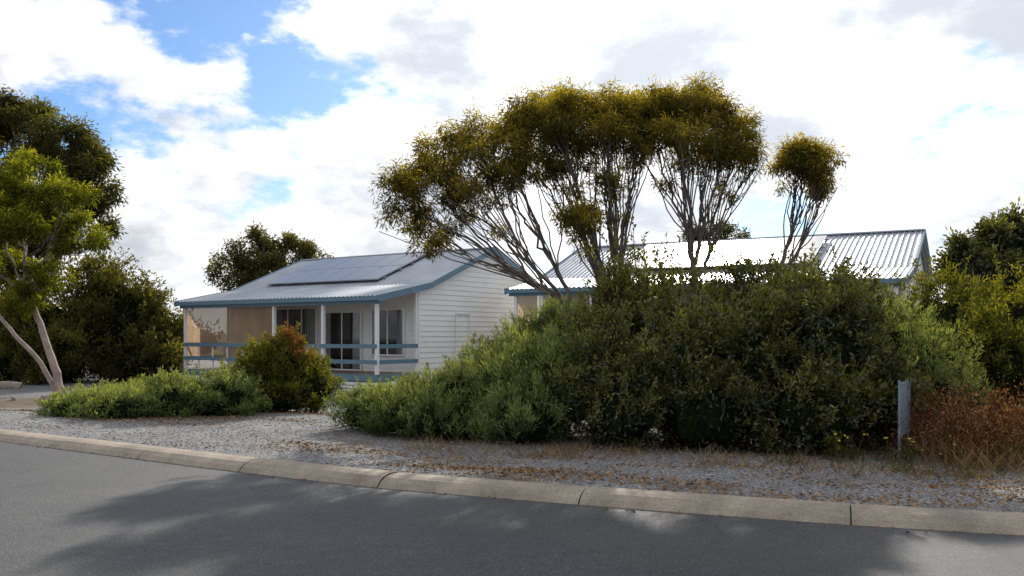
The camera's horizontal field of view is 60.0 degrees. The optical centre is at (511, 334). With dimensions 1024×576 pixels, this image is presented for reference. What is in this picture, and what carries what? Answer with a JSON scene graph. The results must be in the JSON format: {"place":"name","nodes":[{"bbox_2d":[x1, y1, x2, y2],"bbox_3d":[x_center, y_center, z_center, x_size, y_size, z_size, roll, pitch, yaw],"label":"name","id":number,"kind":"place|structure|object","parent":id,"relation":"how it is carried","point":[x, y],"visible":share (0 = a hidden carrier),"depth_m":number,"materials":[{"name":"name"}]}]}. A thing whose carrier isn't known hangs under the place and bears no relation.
{"place":"outdoors","nodes":[
{"label":"outdoors","id":0,"kind":"place"},
{"bbox_2d":[193,296,359,301],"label":"verandah ceiling","id":1,"kind":"structure","parent":0,"point":[285,298],"depth_m":32.36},
{"bbox_2d":[282,309,396,368],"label":"windows","id":2,"kind":"structure","parent":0,"point":[294,315],"depth_m":33.20,"materials":[{"name":"glass"}]},
{"bbox_2d":[0,442,1023,575],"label":"asphalt road","id":3,"kind":"structure","parent":0,"point":[68,513],"depth_m":7.19,"materials":[{"name":"grey asphalt"}]},
{"bbox_2d":[0,360,1023,522],"bbox_3d":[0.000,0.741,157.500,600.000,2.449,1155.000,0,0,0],"label":"ground","id":4,"kind":"structure","parent":0,"point":[27,394],"depth_m":11.31,"materials":[{"name":"grey gravel"}]},
{"bbox_2d":[0,381,22,389],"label":"fallen log","id":5,"kind":"object","parent":4,"relation":"on","point":[11,385],"visible":1,"depth_m":27.44,"materials":[{"name":"grey wood"}]},
{"bbox_2d":[0,236,57,399],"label":"gum tree","id":6,"kind":"object","parent":4,"relation":"on","point":[39,361],"visible":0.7,"depth_m":24.94,"materials":[{"name":"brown plant"}]},
{"bbox_2d":[0,288,61,379],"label":"dark shrub","id":7,"kind":"object","parent":4,"relation":"on","point":[4,361],"visible":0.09,"depth_m":36.95,"materials":[{"name":"green plant"}]},
{"bbox_2d":[10,394,52,400],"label":"garden rocks","id":8,"kind":"object","parent":4,"relation":"on","point":[45,396],"visible":0.14,"depth_m":25.78,"materials":[{"name":"grey stone"}]},
{"bbox_2d":[0,145,119,396],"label":"gum tree","id":9,"kind":"object","parent":4,"relation":"on","point":[24,217],"visible":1,"depth_m":24.73,"materials":[{"name":"green plant"}]},
{"bbox_2d":[0,84,129,282],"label":"gum tree","id":10,"kind":"object","parent":4,"relation":"on","point":[83,156],"visible":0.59,"depth_m":30.39,"materials":[{"name":"green plant"}]},
{"bbox_2d":[0,246,196,384],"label":"dark shrub","id":11,"kind":"object","parent":4,"relation":"on","point":[110,324],"visible":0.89,"depth_m":35.28,"materials":[{"name":"green plant"}]},
{"bbox_2d":[25,362,272,419],"bbox_3d":[-7.424,1.121,17.586,5.832,1.289,3.455,0,0,25],"label":"groundcover plant","id":12,"kind":"object","parent":4,"relation":"on","point":[228,395],"visible":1,"depth_m":16.52,"materials":[{"name":"green plant"}]},
{"bbox_2d":[117,375,197,389],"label":"shrub","id":13,"kind":"object","parent":4,"relation":"on","point":[145,380],"visible":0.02,"depth_m":23.86,"materials":[{"name":"green plant"}]},
{"bbox_2d":[200,221,333,291],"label":"gum tree","id":14,"kind":"object","parent":4,"relation":"on","point":[256,260],"visible":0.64,"depth_m":54.45,"materials":[{"name":"green plant"}]},
{"bbox_2d":[213,321,344,412],"bbox_3d":[-4.831,0.724,18.551,2.926,2.033,2.244,0,0,-22],"label":"bottlebrush shrub","id":15,"kind":"object","parent":4,"relation":"on","point":[286,384],"visible":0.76,"depth_m":18.18,"materials":[{"name":"green plant"}]},
{"bbox_2d":[260,319,315,367],"bbox_3d":[-4.598,0.244,18.422,1.170,1.168,0.967,0,0,0],"label":"bottlebrush new growth","id":16,"kind":"object","parent":15,"relation":"attached to","point":[287,332],"visible":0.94,"depth_m":18.34,"materials":[{"name":"orange plant"}]},
{"bbox_2d":[182,367,417,390],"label":"verandah deck","id":17,"kind":"structure","parent":4,"relation":"on","point":[350,375],"depth_m":30.34,"materials":[{"name":"grey wood"}]},
{"bbox_2d":[184,292,417,374],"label":"verandah posts","id":18,"kind":"object","parent":17,"relation":"on","point":[323,325],"visible":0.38,"depth_m":31.21,"materials":[{"name":"white wood"}]},
{"bbox_2d":[188,306,271,356],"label":"shade blinds","id":19,"kind":"object","parent":18,"relation":"hanging from","point":[208,325],"visible":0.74,"depth_m":33.93,"materials":[{"name":"beige fabric"}]},
{"bbox_2d":[184,343,417,363],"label":"verandah rails","id":20,"kind":"object","parent":18,"relation":"attached to","point":[373,346],"visible":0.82,"depth_m":30.68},
{"bbox_2d":[228,254,538,385],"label":"weatherboard walls","id":21,"kind":"structure","parent":4,"relation":"on","point":[482,298],"depth_m":32.94,"materials":[{"name":"white wood"}]},
{"bbox_2d":[228,291,419,376],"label":"corner boards","id":22,"kind":"object","parent":21,"relation":"attached to","point":[418,332],"visible":0.11,"depth_m":31.31,"materials":[{"name":"white wood"}]},
{"bbox_2d":[276,307,404,370],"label":"window frames","id":23,"kind":"structure","parent":21,"relation":"attached to","point":[342,312],"depth_m":32.69,"materials":[{"name":"white metal"}]},
{"bbox_2d":[276,309,401,368],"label":"curtains","id":24,"kind":"object","parent":23,"relation":"attached to","point":[355,330],"visible":0.62,"depth_m":32.95,"materials":[{"name":"fabric"}]},
{"bbox_2d":[178,247,515,301],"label":"roof","id":25,"kind":"structure","parent":21,"relation":"on","point":[421,270],"depth_m":34.03,"materials":[{"name":"grey metal"}]},
{"bbox_2d":[267,253,425,284],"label":"solar panels","id":26,"kind":"object","parent":25,"relation":"attached to","point":[354,269],"visible":0.97,"depth_m":36.06,"materials":[{"name":"glass"}]},
{"bbox_2d":[174,248,521,308],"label":"fascia and barge boards","id":27,"kind":"structure","parent":25,"relation":"attached to","point":[379,298],"depth_m":31.92,"materials":[{"name":"blue paint"}]},
{"bbox_2d":[455,313,470,361],"bbox_3d":[-1.843,0.325,33.433,0.036,2.250,0.900,0,0,33],"label":"side door trim","id":28,"kind":"structure","parent":21,"relation":"attached to","point":[469,314],"depth_m":33.08,"materials":[{"name":"white wood"}]},
{"bbox_2d":[321,294,596,444],"bbox_3d":[-0.750,0.498,13.701,4.749,2.462,3.805,0,0,0],"label":"coastal rosemary","id":29,"kind":"object","parent":4,"relation":"on","point":[470,397],"visible":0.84,"depth_m":13.02,"materials":[{"name":"green plant"}]},
{"bbox_2d":[0,429,1023,535],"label":"concrete kerb","id":30,"kind":"structure","parent":4,"relation":"on","point":[968,521],"depth_m":8.72,"materials":[{"name":"beige concrete"}]},
{"bbox_2d":[0,408,1023,537],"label":"leaf litter","id":31,"kind":"object","parent":4,"relation":"on","point":[557,472],"visible":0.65,"depth_m":9.87,"materials":[{"name":"brown plant"}]},
{"bbox_2d":[0,412,1023,510],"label":"gravel stones","id":32,"kind":"object","parent":4,"relation":"on","point":[658,485],"visible":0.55,"depth_m":11.53,"materials":[{"name":"grey gravel"}]},
{"bbox_2d":[505,347,575,438],"bbox_3d":[0.368,0.884,12.877,1.156,1.426,1.262,0,0,0],"label":"green shrub","id":33,"kind":"object","parent":4,"relation":"on","point":[535,365],"visible":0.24,"depth_m":12.62,"materials":[{"name":"green plant"}]},
{"bbox_2d":[368,70,776,308],"bbox_3d":[1.187,-1.826,17.260,7.893,7.029,4.378,0,0,0],"label":"mallee tree","id":34,"kind":"object","parent":4,"relation":"on","point":[560,120],"visible":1,"depth_m":16.54,"materials":[{"name":"green plant"}]},
{"bbox_2d":[536,252,679,451],"bbox_3d":[1.507,0.169,13.106,2.478,2.886,3.877,0,0,0],"label":"coastal shrub","id":35,"kind":"object","parent":4,"relation":"on","point":[612,413],"visible":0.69,"depth_m":12.22,"materials":[{"name":"green plant"}]},
{"bbox_2d":[572,216,763,430],"bbox_3d":[2.554,-0.130,14.149,3.300,3.526,2.012,0,0,0],"label":"sprig shrub","id":36,"kind":"object","parent":4,"relation":"on","point":[655,280],"visible":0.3,"depth_m":14.21,"materials":[{"name":"green plant"}]},
{"bbox_2d":[605,263,818,453],"bbox_3d":[2.724,0.282,13.123,3.106,2.886,4.174,0,0,0],"label":"coastal shrub","id":37,"kind":"object","parent":4,"relation":"on","point":[711,371],"visible":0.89,"depth_m":11.89,"materials":[{"name":"green plant"}]},
{"bbox_2d":[400,434,1023,483],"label":"dry grass","id":38,"kind":"structure","parent":4,"relation":"on","point":[439,448],"depth_m":10.93,"materials":[{"name":"brown plant"}]},
{"bbox_2d":[678,215,751,240],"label":"gum tree","id":39,"kind":"object","parent":4,"relation":"on","point":[729,229],"visible":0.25,"depth_m":59.61,"materials":[{"name":"green plant"}]},
{"bbox_2d":[544,256,924,321],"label":"weatherboard walls","id":40,"kind":"structure","parent":4,"relation":"on","point":[920,268],"depth_m":31.75,"materials":[{"name":"beige wood"}]},
{"bbox_2d":[758,131,852,272],"bbox_3d":[5.526,-1.175,17.221,2.041,5.592,1.472,0,0,0],"label":"mallee tree","id":41,"kind":"object","parent":4,"relation":"on","point":[805,160],"visible":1,"depth_m":17.05,"materials":[{"name":"green plant"}]},
{"bbox_2d":[705,242,931,458],"bbox_3d":[4.308,0.130,12.726,2.816,3.037,4.027,0,0,0],"label":"coastal shrub","id":42,"kind":"object","parent":4,"relation":"on","point":[839,389],"visible":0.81,"depth_m":11.75,"materials":[{"name":"green plant"}]},
{"bbox_2d":[767,444,1023,478],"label":"green weeds","id":43,"kind":"object","parent":4,"relation":"on","point":[863,458],"visible":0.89,"depth_m":10.14,"materials":[{"name":"green plant"}]},
{"bbox_2d":[825,434,973,467],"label":"yellow daisies","id":44,"kind":"object","parent":4,"relation":"on","point":[838,453],"visible":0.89,"depth_m":10.76,"materials":[{"name":"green plant"}]},
{"bbox_2d":[898,378,910,458],"bbox_3d":[4.978,1.071,11.260,0.038,0.998,0.780,0,0,33],"label":"post","id":45,"kind":"object","parent":4,"relation":"on","point":[903,406],"visible":0.77,"depth_m":11.14,"materials":[{"name":"metal"}]},
{"bbox_2d":[856,274,995,432],"bbox_3d":[5.912,0.316,13.803,2.894,2.607,2.649,0,0,27],"label":"grey green shrub","id":46,"kind":"object","parent":4,"relation":"on","point":[905,339],"visible":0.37,"depth_m":13.13,"materials":[{"name":"green plant"}]},
{"bbox_2d":[843,364,1023,466],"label":"dead shrub","id":47,"kind":"object","parent":4,"relation":"on","point":[935,423],"visible":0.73,"depth_m":11.06,"materials":[{"name":"brown plant"}]},
{"bbox_2d":[855,254,1023,424],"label":"wattle shrub","id":48,"kind":"object","parent":4,"relation":"on","point":[1001,330],"visible":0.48,"depth_m":16.69,"materials":[{"name":"green plant"}]},
{"bbox_2d":[857,419,1023,475],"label":"dry grass","id":49,"kind":"structure","parent":4,"relation":"on","point":[998,460],"depth_m":10.40,"materials":[{"name":"brown plant"}]},
{"bbox_2d":[865,411,1023,467],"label":"green weeds","id":50,"kind":"object","parent":4,"relation":"on","point":[1020,451],"visible":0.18,"depth_m":10.82,"materials":[{"name":"green plant"}]},
{"bbox_2d":[932,196,1023,318],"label":"tree","id":51,"kind":"object","parent":4,"relation":"on","point":[1001,237],"visible":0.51,"depth_m":44.74,"materials":[{"name":"green plant"}]},
{"bbox_2d":[0,0,1023,320],"label":"sky","id":52,"kind":"structure","parent":0,"point":[222,117],"materials":[{"name":"white"}]},
{"bbox_2d":[522,277,897,288],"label":"verandah ceiling","id":53,"kind":"structure","parent":0,"point":[727,282],"depth_m":31.15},
{"bbox_2d":[509,229,931,288],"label":"roof","id":54,"kind":"structure","parent":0,"point":[889,250],"depth_m":31.96,"materials":[{"name":"grey metal"}]},
{"bbox_2d":[504,229,933,295],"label":"fascia and barge boards","id":55,"kind":"structure","parent":54,"relation":"attached to","point":[524,292],"depth_m":31.89,"materials":[{"name":"paint"}]},
{"bbox_2d":[629,236,828,269],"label":"solar panels","id":56,"kind":"object","parent":54,"relation":"attached to","point":[762,249],"visible":0.61,"depth_m":33.55,"materials":[{"name":"glass"}]},
{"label":"verandah deck","id":57,"kind":"structure","parent":0,"visible":0},
{"bbox_2d":[514,287,904,327],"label":"verandah posts","id":58,"kind":"object","parent":57,"relation":"on","point":[542,300],"visible":0.04,"depth_m":32.48,"materials":[{"name":"white wood"}]},
{"bbox_2d":[518,294,588,325],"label":"shade blinds","id":59,"kind":"object","parent":58,"relation":"hanging from","point":[527,301],"visible":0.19,"depth_m":32.84,"materials":[{"name":"beige fabric"}]}
]}

